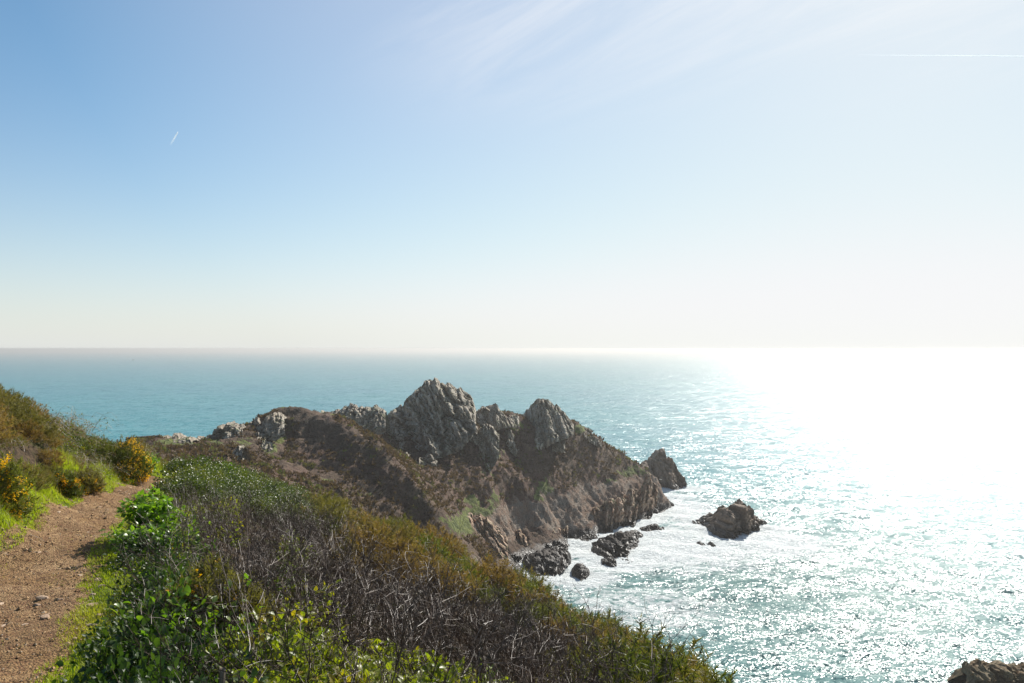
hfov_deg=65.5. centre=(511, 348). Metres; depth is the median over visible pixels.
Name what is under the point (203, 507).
thorn shrub
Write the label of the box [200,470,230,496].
ivy shrub
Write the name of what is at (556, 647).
thorn shrub
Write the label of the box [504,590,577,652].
thorn shrub
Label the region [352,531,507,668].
thorn shrub
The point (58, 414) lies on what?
dead bramble
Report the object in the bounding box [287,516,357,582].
thorn shrub
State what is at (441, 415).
rock outcrop
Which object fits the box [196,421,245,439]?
rock outcrop
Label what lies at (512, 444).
rock outcrop
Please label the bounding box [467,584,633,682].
thorn shrub
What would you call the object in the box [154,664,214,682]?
bank plant
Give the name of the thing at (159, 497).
thorn shrub
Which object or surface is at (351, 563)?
thorn shrub
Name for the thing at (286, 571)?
bramble bush
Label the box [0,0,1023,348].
sky
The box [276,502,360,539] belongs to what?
thorn shrub
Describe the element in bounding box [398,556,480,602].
gorse bush
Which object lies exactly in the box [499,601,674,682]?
thorn shrub
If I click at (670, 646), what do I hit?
thorn shrub
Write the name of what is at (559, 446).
rock outcrop
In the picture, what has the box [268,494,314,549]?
thorn shrub
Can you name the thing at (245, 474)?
ivy shrub
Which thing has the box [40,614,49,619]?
path stone
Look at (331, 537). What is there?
thorn shrub
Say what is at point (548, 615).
thorn shrub
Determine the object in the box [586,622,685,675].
thorn shrub
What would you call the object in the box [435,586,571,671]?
thorn shrub
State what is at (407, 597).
thorn shrub
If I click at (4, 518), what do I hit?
grass
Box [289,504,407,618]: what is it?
thorn shrub
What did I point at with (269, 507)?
ivy shrub
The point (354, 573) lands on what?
thorn shrub
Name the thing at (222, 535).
bramble bush
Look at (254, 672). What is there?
bank plant
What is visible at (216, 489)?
ivy shrub
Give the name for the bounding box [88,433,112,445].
gorse bush
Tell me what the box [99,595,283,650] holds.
bank plant
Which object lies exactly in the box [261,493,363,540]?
thorn shrub
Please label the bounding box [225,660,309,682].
broadleaf shrub
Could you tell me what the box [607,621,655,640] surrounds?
gorse bush
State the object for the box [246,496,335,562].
thorn shrub
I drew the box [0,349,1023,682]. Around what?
sea
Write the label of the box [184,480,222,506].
thorn shrub
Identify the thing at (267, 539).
thorn shrub
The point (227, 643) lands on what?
broadleaf shrub
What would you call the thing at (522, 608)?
gorse bush
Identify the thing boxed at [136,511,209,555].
bramble bush
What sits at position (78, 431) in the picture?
gorse bush
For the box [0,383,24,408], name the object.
gorse bush
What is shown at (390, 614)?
thorn shrub
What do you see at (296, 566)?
thorn shrub
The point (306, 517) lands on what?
ivy shrub
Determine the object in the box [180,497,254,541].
thorn shrub
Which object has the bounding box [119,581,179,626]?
bank plant
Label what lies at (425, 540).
gorse bush
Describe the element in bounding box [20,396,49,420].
gorse bush
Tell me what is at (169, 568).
bank plant
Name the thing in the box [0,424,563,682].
hillside
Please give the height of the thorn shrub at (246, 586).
1.352 m
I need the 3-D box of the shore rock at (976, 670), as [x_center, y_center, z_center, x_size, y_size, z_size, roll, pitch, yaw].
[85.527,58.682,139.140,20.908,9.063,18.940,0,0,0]
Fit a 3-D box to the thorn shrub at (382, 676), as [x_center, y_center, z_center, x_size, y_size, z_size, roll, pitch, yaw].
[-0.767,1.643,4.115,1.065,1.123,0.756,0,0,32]
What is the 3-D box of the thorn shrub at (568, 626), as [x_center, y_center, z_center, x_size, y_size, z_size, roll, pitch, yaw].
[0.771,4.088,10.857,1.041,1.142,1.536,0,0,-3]
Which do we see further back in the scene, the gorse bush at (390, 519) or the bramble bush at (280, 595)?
the gorse bush at (390, 519)
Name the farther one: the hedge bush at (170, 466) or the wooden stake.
the hedge bush at (170, 466)
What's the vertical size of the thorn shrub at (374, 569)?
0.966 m
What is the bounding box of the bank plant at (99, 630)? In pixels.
[75,605,134,654]
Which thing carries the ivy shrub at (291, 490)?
on the hillside
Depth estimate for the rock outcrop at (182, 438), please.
177.98 m
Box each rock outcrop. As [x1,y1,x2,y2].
[163,432,198,444]
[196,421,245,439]
[250,412,287,440]
[256,432,272,451]
[321,403,389,433]
[376,377,475,458]
[470,423,499,471]
[476,403,518,430]
[504,429,518,456]
[522,398,573,449]
[552,440,564,452]
[580,424,601,447]
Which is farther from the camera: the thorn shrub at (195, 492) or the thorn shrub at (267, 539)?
the thorn shrub at (195, 492)
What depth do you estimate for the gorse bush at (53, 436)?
16.86 m
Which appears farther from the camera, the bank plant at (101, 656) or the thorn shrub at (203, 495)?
the thorn shrub at (203, 495)
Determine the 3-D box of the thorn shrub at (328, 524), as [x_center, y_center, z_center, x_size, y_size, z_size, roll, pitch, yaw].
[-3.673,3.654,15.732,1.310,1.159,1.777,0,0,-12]
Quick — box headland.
[133,406,671,577]
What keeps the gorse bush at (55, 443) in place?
on the hillside
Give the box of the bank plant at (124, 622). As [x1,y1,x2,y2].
[88,596,227,658]
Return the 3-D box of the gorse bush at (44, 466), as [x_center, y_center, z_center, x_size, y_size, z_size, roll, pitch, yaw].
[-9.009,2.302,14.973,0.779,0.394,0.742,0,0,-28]
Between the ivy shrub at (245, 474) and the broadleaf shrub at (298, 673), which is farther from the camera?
the ivy shrub at (245, 474)
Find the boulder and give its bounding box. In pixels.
[419,454,437,466]
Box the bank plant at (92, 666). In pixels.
[77,650,149,682]
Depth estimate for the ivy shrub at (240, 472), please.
25.75 m
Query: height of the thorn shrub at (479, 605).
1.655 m
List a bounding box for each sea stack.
[640,448,687,489]
[701,499,766,539]
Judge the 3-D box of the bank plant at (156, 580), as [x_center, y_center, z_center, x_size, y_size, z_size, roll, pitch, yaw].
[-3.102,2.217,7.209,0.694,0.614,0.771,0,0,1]
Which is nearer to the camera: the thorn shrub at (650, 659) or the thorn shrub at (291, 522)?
the thorn shrub at (650, 659)
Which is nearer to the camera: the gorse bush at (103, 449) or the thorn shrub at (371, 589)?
the thorn shrub at (371, 589)
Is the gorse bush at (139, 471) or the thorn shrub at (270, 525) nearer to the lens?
the thorn shrub at (270, 525)
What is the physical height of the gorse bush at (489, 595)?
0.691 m
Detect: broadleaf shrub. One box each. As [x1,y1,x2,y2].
[184,627,268,682]
[194,602,327,681]
[203,641,286,682]
[224,614,330,682]
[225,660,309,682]
[265,654,345,682]
[283,638,373,682]
[287,645,396,682]
[306,625,377,679]
[331,651,388,680]
[356,638,422,676]
[363,662,425,682]
[371,654,434,682]
[403,652,463,682]
[407,646,455,681]
[411,659,475,682]
[435,655,507,682]
[440,657,478,680]
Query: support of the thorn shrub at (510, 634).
on the hillside
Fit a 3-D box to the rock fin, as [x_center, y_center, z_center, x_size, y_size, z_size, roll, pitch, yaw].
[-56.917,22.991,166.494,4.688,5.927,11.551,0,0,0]
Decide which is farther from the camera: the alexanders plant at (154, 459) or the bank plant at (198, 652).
the alexanders plant at (154, 459)
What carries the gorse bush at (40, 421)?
on the hillside
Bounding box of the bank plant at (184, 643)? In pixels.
[136,617,248,680]
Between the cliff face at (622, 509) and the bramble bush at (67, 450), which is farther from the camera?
the cliff face at (622, 509)
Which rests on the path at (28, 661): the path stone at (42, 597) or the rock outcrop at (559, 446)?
the path stone at (42, 597)
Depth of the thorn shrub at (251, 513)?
18.24 m
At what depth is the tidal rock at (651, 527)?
263.06 m
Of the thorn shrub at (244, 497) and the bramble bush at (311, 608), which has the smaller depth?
the bramble bush at (311, 608)
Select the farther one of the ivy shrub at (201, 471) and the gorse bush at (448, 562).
the ivy shrub at (201, 471)
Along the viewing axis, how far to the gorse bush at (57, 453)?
16.25 m
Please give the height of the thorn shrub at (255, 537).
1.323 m
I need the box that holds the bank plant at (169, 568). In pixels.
[163,553,194,589]
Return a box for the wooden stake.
[219,667,225,682]
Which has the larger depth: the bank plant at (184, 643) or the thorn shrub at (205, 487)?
the thorn shrub at (205, 487)
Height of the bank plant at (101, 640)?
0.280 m
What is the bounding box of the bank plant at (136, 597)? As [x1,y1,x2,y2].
[98,569,220,618]
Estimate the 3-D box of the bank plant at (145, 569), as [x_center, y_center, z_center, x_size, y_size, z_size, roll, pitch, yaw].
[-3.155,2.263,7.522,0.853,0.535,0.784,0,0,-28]
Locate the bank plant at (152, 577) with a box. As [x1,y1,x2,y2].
[124,558,199,616]
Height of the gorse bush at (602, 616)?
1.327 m
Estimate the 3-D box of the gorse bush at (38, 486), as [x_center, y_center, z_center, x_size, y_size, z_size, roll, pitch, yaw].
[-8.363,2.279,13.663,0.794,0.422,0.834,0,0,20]
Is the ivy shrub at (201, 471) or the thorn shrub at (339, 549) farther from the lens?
the ivy shrub at (201, 471)
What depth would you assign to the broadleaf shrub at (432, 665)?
5.40 m
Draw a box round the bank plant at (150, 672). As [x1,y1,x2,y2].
[126,652,216,682]
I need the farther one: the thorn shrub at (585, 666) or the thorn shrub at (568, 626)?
the thorn shrub at (568, 626)
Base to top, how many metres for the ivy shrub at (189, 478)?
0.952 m
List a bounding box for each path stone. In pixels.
[35,595,48,600]
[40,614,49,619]
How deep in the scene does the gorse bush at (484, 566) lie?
18.89 m
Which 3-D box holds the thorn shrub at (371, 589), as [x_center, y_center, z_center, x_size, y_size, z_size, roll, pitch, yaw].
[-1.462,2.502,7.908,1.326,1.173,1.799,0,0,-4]
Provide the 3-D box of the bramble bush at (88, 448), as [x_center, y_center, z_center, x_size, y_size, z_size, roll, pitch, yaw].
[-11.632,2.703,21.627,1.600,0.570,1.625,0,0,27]
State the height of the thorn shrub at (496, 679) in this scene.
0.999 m
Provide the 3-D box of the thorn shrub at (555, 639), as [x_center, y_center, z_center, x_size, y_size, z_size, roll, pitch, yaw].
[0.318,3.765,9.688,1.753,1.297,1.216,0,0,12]
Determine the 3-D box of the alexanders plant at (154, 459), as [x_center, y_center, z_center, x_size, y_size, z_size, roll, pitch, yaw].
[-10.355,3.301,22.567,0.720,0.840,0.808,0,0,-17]
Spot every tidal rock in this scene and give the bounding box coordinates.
[511,553,522,562]
[523,548,570,576]
[543,540,567,550]
[571,563,589,581]
[575,532,598,540]
[591,530,642,559]
[601,557,616,566]
[639,524,664,530]
[692,512,712,523]
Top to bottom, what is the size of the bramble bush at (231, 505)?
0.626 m
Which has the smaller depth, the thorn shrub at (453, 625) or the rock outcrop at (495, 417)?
the thorn shrub at (453, 625)
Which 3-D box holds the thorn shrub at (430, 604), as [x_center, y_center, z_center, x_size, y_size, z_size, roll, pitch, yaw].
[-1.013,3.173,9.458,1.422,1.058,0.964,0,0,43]
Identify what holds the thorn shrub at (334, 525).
on the hillside
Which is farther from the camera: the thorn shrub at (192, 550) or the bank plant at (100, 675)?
the thorn shrub at (192, 550)
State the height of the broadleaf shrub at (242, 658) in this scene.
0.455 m
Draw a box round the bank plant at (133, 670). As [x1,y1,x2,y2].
[96,625,191,682]
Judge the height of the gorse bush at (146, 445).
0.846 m
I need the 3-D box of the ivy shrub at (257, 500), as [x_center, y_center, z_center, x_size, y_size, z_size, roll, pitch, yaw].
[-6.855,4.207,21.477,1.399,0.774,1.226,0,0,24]
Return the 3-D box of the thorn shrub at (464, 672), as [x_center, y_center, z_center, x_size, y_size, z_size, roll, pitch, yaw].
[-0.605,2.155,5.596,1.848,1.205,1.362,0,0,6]
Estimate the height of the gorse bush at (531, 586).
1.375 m
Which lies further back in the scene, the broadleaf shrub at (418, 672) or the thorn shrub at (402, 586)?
the thorn shrub at (402, 586)
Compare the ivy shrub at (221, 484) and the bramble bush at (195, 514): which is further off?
the ivy shrub at (221, 484)
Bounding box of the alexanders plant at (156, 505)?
[115,483,185,530]
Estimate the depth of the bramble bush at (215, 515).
14.88 m
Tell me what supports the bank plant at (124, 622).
on the hillside
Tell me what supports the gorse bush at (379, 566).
on the hillside
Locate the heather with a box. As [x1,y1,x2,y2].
[112,409,648,573]
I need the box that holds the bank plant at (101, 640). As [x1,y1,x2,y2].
[78,636,127,661]
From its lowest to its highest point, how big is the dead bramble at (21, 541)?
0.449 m
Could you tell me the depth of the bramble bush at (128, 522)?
11.86 m
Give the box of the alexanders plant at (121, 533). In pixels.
[98,519,175,556]
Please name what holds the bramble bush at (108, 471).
on the hillside
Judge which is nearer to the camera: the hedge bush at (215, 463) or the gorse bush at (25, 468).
the gorse bush at (25, 468)
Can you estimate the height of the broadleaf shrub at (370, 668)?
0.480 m
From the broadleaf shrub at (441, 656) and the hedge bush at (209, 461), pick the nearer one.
the broadleaf shrub at (441, 656)
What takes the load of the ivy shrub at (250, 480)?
on the hillside
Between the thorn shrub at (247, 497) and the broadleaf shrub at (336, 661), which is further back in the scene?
the thorn shrub at (247, 497)
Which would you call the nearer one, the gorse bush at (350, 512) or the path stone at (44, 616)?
the path stone at (44, 616)
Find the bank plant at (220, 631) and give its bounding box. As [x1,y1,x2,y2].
[137,623,253,664]
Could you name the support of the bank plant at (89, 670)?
on the hillside
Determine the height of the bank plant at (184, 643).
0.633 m
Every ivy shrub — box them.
[146,465,221,499]
[148,461,213,503]
[162,469,217,501]
[168,473,222,503]
[178,463,215,482]
[183,459,230,485]
[192,467,217,481]
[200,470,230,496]
[212,465,249,495]
[213,476,241,497]
[218,460,240,475]
[225,463,262,487]
[232,471,266,498]
[234,491,279,517]
[235,467,259,487]
[238,486,270,509]
[241,466,274,489]
[252,479,292,499]
[253,489,275,505]
[253,500,282,524]
[263,481,286,501]
[265,491,304,512]
[267,480,299,499]
[277,499,310,520]
[277,504,325,535]
[285,484,300,497]
[291,481,310,498]
[315,516,341,538]
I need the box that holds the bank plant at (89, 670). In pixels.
[51,599,198,682]
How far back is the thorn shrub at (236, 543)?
9.24 m
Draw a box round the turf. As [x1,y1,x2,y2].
[30,490,200,682]
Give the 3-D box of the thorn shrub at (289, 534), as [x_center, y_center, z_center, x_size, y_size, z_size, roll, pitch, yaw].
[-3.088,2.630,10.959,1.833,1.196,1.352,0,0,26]
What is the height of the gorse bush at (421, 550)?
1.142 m
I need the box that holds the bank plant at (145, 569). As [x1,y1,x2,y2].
[129,565,187,603]
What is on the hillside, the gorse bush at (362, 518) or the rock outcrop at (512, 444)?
the gorse bush at (362, 518)
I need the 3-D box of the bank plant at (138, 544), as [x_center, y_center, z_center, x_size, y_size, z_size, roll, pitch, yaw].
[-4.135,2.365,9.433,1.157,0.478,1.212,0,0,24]
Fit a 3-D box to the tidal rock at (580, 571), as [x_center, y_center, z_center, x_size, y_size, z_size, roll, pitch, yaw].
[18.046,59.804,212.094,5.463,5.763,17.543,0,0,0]
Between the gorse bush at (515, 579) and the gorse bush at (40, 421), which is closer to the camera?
the gorse bush at (40, 421)
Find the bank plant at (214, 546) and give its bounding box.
[166,539,219,566]
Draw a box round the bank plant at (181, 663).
[118,642,226,682]
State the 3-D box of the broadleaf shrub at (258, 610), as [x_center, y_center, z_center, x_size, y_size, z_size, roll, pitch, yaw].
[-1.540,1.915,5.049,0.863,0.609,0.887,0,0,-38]
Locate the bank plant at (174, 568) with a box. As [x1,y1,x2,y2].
[121,550,199,603]
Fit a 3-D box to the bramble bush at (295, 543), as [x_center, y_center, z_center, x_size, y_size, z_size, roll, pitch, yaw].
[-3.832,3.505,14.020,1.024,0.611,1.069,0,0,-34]
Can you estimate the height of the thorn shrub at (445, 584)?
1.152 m
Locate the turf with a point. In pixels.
(91, 613)
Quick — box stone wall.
[125,435,159,439]
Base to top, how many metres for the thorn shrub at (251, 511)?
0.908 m
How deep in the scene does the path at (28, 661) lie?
8.77 m
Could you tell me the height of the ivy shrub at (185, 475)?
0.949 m
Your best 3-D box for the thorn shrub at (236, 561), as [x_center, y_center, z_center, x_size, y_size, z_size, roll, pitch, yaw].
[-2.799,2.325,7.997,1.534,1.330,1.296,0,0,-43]
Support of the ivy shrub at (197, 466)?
on the hillside
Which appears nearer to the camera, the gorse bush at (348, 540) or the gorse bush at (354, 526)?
the gorse bush at (348, 540)
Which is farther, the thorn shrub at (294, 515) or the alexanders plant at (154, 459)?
the alexanders plant at (154, 459)
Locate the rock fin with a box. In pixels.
[232,445,251,464]
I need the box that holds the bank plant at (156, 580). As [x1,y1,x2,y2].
[129,563,177,607]
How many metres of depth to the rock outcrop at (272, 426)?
195.83 m
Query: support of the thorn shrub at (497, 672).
on the hillside
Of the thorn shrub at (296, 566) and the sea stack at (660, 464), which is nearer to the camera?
the thorn shrub at (296, 566)
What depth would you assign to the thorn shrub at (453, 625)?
6.45 m
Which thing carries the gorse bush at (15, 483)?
on the hillside
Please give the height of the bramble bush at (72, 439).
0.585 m
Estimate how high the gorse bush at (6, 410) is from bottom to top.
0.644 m
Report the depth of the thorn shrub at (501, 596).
12.69 m
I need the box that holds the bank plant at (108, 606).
[103,585,153,613]
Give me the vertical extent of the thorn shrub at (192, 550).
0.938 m
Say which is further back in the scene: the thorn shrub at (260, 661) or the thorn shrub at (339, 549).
the thorn shrub at (339, 549)
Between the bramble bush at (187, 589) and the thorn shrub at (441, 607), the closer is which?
the bramble bush at (187, 589)
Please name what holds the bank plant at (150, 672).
on the hillside
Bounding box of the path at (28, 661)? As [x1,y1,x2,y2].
[0,476,172,682]
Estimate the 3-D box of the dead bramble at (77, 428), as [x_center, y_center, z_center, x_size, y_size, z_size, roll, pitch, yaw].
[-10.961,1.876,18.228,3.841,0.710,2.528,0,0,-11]
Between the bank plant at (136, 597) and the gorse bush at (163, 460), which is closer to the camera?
the bank plant at (136, 597)
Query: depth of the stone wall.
177.79 m
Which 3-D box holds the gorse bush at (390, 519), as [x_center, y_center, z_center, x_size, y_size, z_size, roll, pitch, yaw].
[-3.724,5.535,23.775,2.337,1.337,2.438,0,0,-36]
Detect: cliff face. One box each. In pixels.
[468,513,507,562]
[515,525,567,546]
[591,473,657,532]
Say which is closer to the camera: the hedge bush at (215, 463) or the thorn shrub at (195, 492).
the thorn shrub at (195, 492)
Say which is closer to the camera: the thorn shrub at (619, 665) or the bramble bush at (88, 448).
the thorn shrub at (619, 665)
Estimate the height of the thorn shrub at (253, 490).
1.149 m
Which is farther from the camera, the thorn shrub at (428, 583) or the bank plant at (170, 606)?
the thorn shrub at (428, 583)
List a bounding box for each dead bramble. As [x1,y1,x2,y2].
[0,438,27,456]
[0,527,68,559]
[32,404,76,429]
[44,415,112,444]
[45,412,122,437]
[48,413,91,432]
[48,429,119,457]
[50,421,93,442]
[66,448,107,469]
[75,451,131,464]
[83,456,113,474]
[94,462,131,473]
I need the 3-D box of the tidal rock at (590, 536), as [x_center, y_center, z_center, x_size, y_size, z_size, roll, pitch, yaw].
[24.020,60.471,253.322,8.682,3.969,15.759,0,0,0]
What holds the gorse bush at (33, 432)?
on the hillside
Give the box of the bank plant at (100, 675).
[89,665,213,682]
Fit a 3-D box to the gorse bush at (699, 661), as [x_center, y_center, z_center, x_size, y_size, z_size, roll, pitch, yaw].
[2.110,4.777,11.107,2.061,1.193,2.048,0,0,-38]
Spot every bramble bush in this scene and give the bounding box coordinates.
[48,417,74,439]
[51,440,84,458]
[62,423,83,441]
[64,431,94,452]
[73,441,107,455]
[95,567,275,681]
[97,466,118,479]
[114,558,188,590]
[124,510,209,530]
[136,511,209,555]
[179,505,218,526]
[193,498,233,522]
[199,507,232,526]
[206,519,255,549]
[210,490,245,512]
[214,494,241,517]
[258,557,309,588]
[263,573,329,626]
[269,533,307,565]
[270,579,353,644]
[278,529,320,556]
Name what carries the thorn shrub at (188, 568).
on the hillside
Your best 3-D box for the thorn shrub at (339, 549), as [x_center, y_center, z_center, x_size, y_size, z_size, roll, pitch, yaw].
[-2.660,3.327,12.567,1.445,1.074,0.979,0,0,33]
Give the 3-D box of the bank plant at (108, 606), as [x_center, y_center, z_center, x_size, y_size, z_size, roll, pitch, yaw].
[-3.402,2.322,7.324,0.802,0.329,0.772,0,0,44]
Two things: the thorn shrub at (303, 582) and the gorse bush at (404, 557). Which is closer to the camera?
the thorn shrub at (303, 582)
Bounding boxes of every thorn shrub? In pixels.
[75,511,297,609]
[91,529,344,678]
[96,569,367,682]
[98,489,183,526]
[107,514,242,570]
[111,540,313,608]
[112,552,456,682]
[114,480,229,569]
[129,485,178,512]
[129,497,302,594]
[129,523,397,682]
[134,517,289,628]
[142,519,311,604]
[150,478,198,507]
[163,474,242,551]
[165,485,220,533]
[170,488,200,520]
[173,474,213,512]
[179,489,252,532]
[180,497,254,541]
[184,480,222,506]
[184,488,240,534]
[185,487,228,527]
[189,491,282,554]
[191,473,218,501]
[196,487,263,524]
[202,492,261,539]
[211,520,334,584]
[214,483,271,512]
[216,488,288,575]
[220,492,248,512]
[221,501,363,573]
[222,495,275,530]
[222,526,335,595]
[223,519,358,645]
[227,484,271,510]
[230,512,289,559]
[231,502,273,525]
[239,482,270,505]
[239,519,322,622]
[243,500,326,535]
[243,549,339,616]
[243,613,512,682]
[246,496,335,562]
[251,566,463,682]
[253,510,287,540]
[253,528,417,661]
[258,491,308,509]
[260,509,395,641]
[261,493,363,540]
[264,487,309,505]
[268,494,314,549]
[268,498,312,541]
[269,494,314,553]
[271,489,318,536]
[272,531,361,639]
[275,534,371,620]
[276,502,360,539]
[283,514,473,670]
[285,488,311,504]
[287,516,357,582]
[287,573,443,654]
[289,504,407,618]
[291,580,649,682]
[295,513,347,562]
[295,570,463,682]
[298,502,358,552]
[302,514,365,569]
[302,518,398,614]
[302,535,428,646]
[302,577,560,682]
[305,528,380,594]
[306,518,384,578]
[312,534,449,621]
[314,510,356,547]
[319,522,425,623]
[324,537,405,599]
[326,537,470,664]
[340,572,483,643]
[344,542,471,623]
[345,559,544,664]
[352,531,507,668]
[360,530,443,607]
[368,537,450,627]
[372,567,482,650]
[375,582,635,682]
[407,595,554,682]
[408,608,551,682]
[413,547,468,618]
[413,568,535,664]
[418,566,513,662]
[420,568,539,654]
[424,570,487,631]
[424,592,601,681]
[424,604,564,682]
[434,579,584,681]
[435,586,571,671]
[438,584,643,682]
[438,599,668,682]
[442,565,559,669]
[444,571,553,629]
[447,602,569,682]
[462,599,601,680]
[463,549,537,637]
[463,597,582,682]
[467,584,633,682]
[489,581,588,655]
[498,602,635,682]
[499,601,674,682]
[503,614,606,682]
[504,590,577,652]
[510,588,603,651]
[518,617,634,666]
[526,624,615,680]
[533,593,591,671]
[543,631,684,682]
[548,591,708,682]
[554,608,680,673]
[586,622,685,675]
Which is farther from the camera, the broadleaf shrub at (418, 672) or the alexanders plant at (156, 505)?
the alexanders plant at (156, 505)
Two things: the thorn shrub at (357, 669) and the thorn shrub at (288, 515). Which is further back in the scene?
the thorn shrub at (288, 515)
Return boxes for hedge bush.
[162,456,207,475]
[163,456,198,473]
[168,456,211,474]
[174,454,227,472]
[178,453,226,472]
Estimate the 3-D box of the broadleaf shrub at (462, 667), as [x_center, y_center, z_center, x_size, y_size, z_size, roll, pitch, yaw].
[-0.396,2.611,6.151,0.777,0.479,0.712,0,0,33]
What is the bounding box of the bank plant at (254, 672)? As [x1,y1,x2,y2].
[193,667,268,682]
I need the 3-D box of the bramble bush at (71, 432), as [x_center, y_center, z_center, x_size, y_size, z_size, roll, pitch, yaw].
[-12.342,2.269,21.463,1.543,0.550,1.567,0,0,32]
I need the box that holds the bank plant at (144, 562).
[113,533,197,590]
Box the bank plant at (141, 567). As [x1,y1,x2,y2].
[129,552,202,578]
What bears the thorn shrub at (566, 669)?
on the hillside
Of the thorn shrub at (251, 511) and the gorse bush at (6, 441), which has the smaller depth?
the gorse bush at (6, 441)
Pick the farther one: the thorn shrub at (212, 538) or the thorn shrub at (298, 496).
the thorn shrub at (298, 496)
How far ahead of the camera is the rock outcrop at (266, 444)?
189.49 m
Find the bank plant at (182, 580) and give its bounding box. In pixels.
[99,564,204,651]
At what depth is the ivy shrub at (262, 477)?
28.32 m
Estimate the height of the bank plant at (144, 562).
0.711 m
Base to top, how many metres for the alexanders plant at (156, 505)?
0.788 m
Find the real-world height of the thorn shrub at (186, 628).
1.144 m
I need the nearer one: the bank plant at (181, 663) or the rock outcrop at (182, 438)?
the bank plant at (181, 663)
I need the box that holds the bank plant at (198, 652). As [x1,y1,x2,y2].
[88,625,293,682]
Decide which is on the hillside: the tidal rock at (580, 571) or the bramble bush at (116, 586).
the bramble bush at (116, 586)
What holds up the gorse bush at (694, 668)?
on the hillside
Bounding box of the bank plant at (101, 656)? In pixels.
[67,590,218,682]
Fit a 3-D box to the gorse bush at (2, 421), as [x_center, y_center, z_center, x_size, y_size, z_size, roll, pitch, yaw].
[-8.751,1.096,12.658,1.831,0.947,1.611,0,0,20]
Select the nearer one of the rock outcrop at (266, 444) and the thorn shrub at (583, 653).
the thorn shrub at (583, 653)
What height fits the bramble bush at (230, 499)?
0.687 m
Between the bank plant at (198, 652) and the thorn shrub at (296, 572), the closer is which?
the bank plant at (198, 652)
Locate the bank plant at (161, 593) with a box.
[131,581,218,630]
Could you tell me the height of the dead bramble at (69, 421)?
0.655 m
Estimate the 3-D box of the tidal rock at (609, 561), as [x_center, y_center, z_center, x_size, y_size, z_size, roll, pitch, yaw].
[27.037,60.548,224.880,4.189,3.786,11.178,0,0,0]
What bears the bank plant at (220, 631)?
on the hillside
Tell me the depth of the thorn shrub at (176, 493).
16.38 m
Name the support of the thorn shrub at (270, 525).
on the hillside
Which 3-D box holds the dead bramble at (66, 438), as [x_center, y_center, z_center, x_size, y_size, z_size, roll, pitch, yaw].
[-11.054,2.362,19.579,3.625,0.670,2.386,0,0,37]
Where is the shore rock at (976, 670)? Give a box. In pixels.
[947,658,1023,682]
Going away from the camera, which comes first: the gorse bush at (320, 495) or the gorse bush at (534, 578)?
the gorse bush at (534, 578)
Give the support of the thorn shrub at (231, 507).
on the hillside
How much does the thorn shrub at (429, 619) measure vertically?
1.319 m
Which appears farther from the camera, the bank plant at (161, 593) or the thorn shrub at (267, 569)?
the thorn shrub at (267, 569)
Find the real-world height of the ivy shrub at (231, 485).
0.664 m
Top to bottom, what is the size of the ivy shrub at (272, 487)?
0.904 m
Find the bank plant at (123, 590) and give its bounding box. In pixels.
[110,566,164,599]
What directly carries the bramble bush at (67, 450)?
on the hillside
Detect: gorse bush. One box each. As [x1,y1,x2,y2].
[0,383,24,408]
[0,398,36,424]
[0,401,17,423]
[0,405,22,428]
[0,405,23,439]
[0,431,13,447]
[0,450,45,521]
[0,459,45,481]
[2,428,30,446]
[4,387,35,414]
[7,404,59,435]
[9,414,48,442]
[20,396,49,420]
[26,462,61,488]
[26,470,55,491]
[29,463,54,475]
[30,424,62,444]
[37,447,68,467]
[41,432,69,448]
[48,464,70,475]
[50,469,87,498]
[67,456,92,471]
[68,466,108,495]
[69,423,87,442]
[80,434,138,471]
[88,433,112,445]
[100,435,156,484]
[123,441,156,453]
[149,549,282,643]
[156,455,170,465]
[296,493,374,534]
[299,486,357,516]
[316,517,383,551]
[325,511,421,572]
[329,509,361,523]
[330,521,390,558]
[330,532,365,576]
[340,513,386,536]
[360,548,393,583]
[373,513,425,537]
[379,549,422,582]
[386,531,442,565]
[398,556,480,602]
[401,532,459,561]
[408,519,465,559]
[426,558,491,606]
[429,558,471,587]
[440,541,473,562]
[453,555,483,572]
[467,548,528,605]
[479,571,535,591]
[480,584,509,610]
[488,575,561,610]
[501,596,545,625]
[507,564,552,590]
[513,582,575,618]
[516,596,588,639]
[534,613,707,682]
[536,611,584,649]
[558,623,739,682]
[572,606,629,629]
[576,609,642,646]
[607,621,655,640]
[608,655,704,681]
[632,642,720,682]
[670,650,717,680]
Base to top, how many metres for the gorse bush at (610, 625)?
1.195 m
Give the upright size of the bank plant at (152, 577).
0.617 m
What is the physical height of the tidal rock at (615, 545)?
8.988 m
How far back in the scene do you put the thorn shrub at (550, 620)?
12.57 m
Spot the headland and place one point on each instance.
(543, 507)
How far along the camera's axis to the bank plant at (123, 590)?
7.79 m
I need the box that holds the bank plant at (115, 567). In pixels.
[101,549,146,571]
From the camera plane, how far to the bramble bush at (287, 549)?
12.37 m
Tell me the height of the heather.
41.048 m
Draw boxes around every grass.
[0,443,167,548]
[0,447,172,549]
[0,485,127,675]
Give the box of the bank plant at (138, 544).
[102,525,208,570]
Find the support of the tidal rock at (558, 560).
in the sea
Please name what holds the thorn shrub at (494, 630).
on the hillside
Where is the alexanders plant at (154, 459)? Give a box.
[140,451,160,474]
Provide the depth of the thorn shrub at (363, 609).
5.67 m
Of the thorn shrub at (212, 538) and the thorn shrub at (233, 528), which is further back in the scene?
the thorn shrub at (233, 528)

